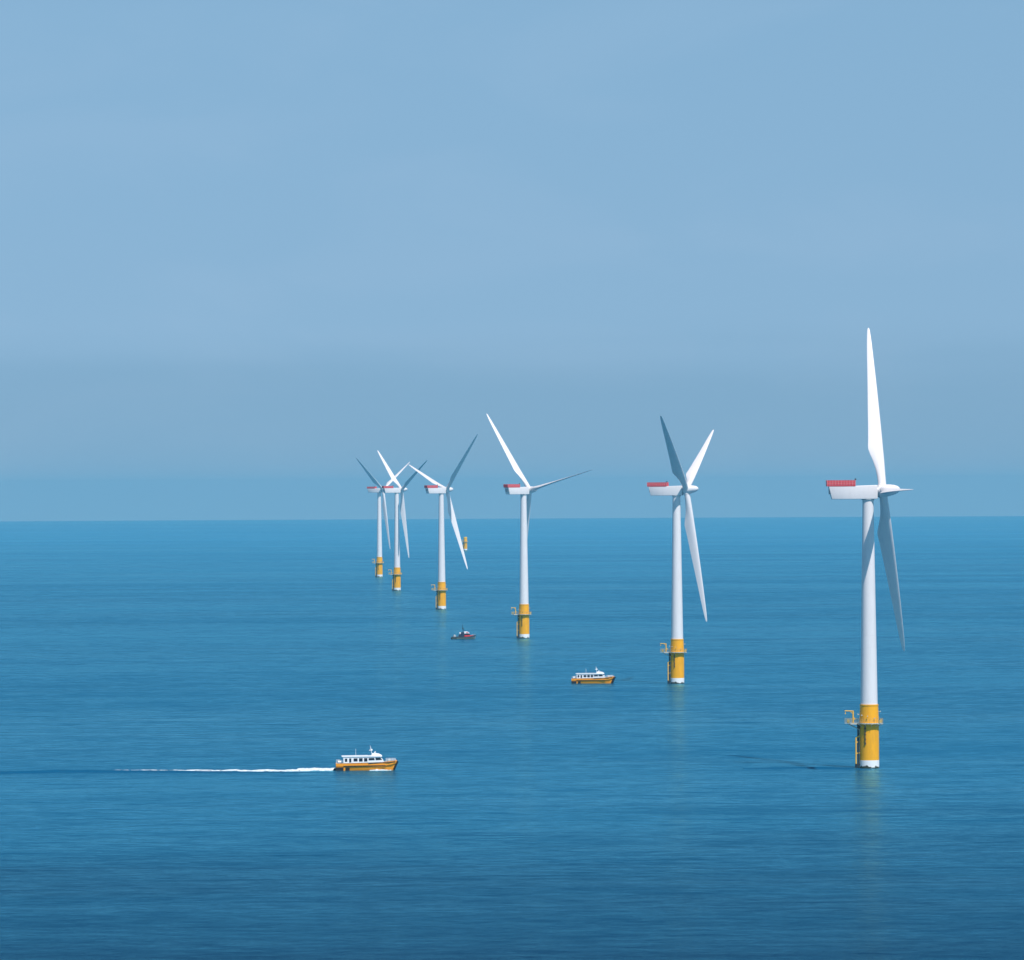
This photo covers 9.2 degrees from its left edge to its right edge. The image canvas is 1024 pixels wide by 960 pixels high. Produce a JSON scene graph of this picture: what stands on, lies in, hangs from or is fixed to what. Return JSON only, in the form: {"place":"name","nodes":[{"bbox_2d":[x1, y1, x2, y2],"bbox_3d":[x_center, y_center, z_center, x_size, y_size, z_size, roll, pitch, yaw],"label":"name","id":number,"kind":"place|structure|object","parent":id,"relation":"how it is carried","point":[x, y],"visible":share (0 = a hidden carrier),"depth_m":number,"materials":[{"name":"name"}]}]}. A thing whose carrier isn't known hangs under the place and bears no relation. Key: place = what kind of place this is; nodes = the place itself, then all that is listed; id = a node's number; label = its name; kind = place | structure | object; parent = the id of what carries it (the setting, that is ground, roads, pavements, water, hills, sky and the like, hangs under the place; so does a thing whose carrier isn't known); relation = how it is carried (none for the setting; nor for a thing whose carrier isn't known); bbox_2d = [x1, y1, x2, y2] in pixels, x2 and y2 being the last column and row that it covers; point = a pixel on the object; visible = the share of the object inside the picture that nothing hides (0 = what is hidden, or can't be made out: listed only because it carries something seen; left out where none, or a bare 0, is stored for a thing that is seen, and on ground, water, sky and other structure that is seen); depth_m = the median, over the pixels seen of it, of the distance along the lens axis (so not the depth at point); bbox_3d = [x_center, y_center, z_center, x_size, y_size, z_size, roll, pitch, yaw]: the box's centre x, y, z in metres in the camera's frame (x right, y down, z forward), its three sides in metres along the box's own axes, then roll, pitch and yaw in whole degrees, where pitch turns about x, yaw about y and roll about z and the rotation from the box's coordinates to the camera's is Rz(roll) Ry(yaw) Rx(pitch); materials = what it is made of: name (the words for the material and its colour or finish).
{"place":"outdoors","nodes":[
{"label":"outdoors","id":0,"kind":"place"},
{"bbox_2d":[0,516,1023,959],"bbox_3d":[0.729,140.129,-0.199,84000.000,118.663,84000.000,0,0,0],"label":"sea","id":1,"kind":"structure","parent":0,"point":[526,798],"depth_m":2019.47,"materials":[{"name":"liquid"}]},
{"bbox_2d":[0,770,252,772],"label":"boat wake","id":2,"kind":"object","parent":1,"relation":"on","point":[35,771],"visible":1,"depth_m":1827.27,"materials":[{"name":"liquid"}]},
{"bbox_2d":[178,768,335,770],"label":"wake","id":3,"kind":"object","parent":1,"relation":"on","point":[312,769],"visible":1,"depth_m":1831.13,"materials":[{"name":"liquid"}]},
{"bbox_2d":[336,746,397,770],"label":"crew boat","id":4,"kind":"object","parent":1,"relation":"on","point":[373,761],"visible":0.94,"depth_m":1830.31,"materials":[{"name":"yellow paint"}]},
{"bbox_2d":[356,458,409,576],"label":"wind turbine","id":5,"kind":"object","parent":1,"relation":"in","point":[379,561],"visible":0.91,"depth_m":6043.75,"materials":[{"name":"white paint"}]},
{"bbox_2d":[377,450,426,590],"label":"wind turbine","id":6,"kind":"object","parent":1,"relation":"in","point":[396,582],"visible":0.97,"depth_m":5184.03,"materials":[{"name":"white paint"}]},
{"bbox_2d":[409,434,477,608],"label":"wind turbine","id":7,"kind":"object","parent":1,"relation":"in","point":[440,491],"visible":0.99,"depth_m":4332.75,"materials":[{"name":"white paint"}]},
{"bbox_2d":[451,624,475,638],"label":"work boat","id":8,"kind":"object","parent":1,"relation":"on","point":[464,635],"visible":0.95,"depth_m":3453.48,"materials":[{"name":"paint"}]},
{"bbox_2d":[463,537,467,549],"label":"turbine foundation","id":9,"kind":"object","parent":1,"relation":"in","point":[465,544],"visible":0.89,"depth_m":8930.65,"materials":[{"name":"yellow paint"}]},
{"bbox_2d":[487,414,590,637],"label":"wind turbine","id":10,"kind":"object","parent":1,"relation":"in","point":[524,613],"visible":0.98,"depth_m":3462.40,"materials":[{"name":"white paint"}]},
{"bbox_2d":[571,668,615,682],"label":"crew boat","id":11,"kind":"object","parent":1,"relation":"on","point":[598,677],"visible":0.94,"depth_m":2644.81,"materials":[{"name":"yellow paint"}]},
{"bbox_2d":[647,416,713,683],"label":"wind turbine","id":12,"kind":"object","parent":1,"relation":"in","point":[686,489],"visible":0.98,"depth_m":2635.46,"materials":[{"name":"white paint"}]},
{"bbox_2d":[743,767,860,768],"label":"wake","id":13,"kind":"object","parent":1,"relation":"on","point":[805,767],"visible":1,"depth_m":1827.68,"materials":[{"name":"liquid"}]},
{"bbox_2d":[826,328,913,767],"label":"wind turbine","id":14,"kind":"object","parent":1,"relation":"in","point":[869,721],"visible":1,"depth_m":1827.80,"materials":[{"name":"white paint"}]},
{"bbox_2d":[0,0,1023,520],"label":"sky","id":15,"kind":"structure","parent":0,"point":[252,251],"materials":[{"name":"blue"}]}
]}

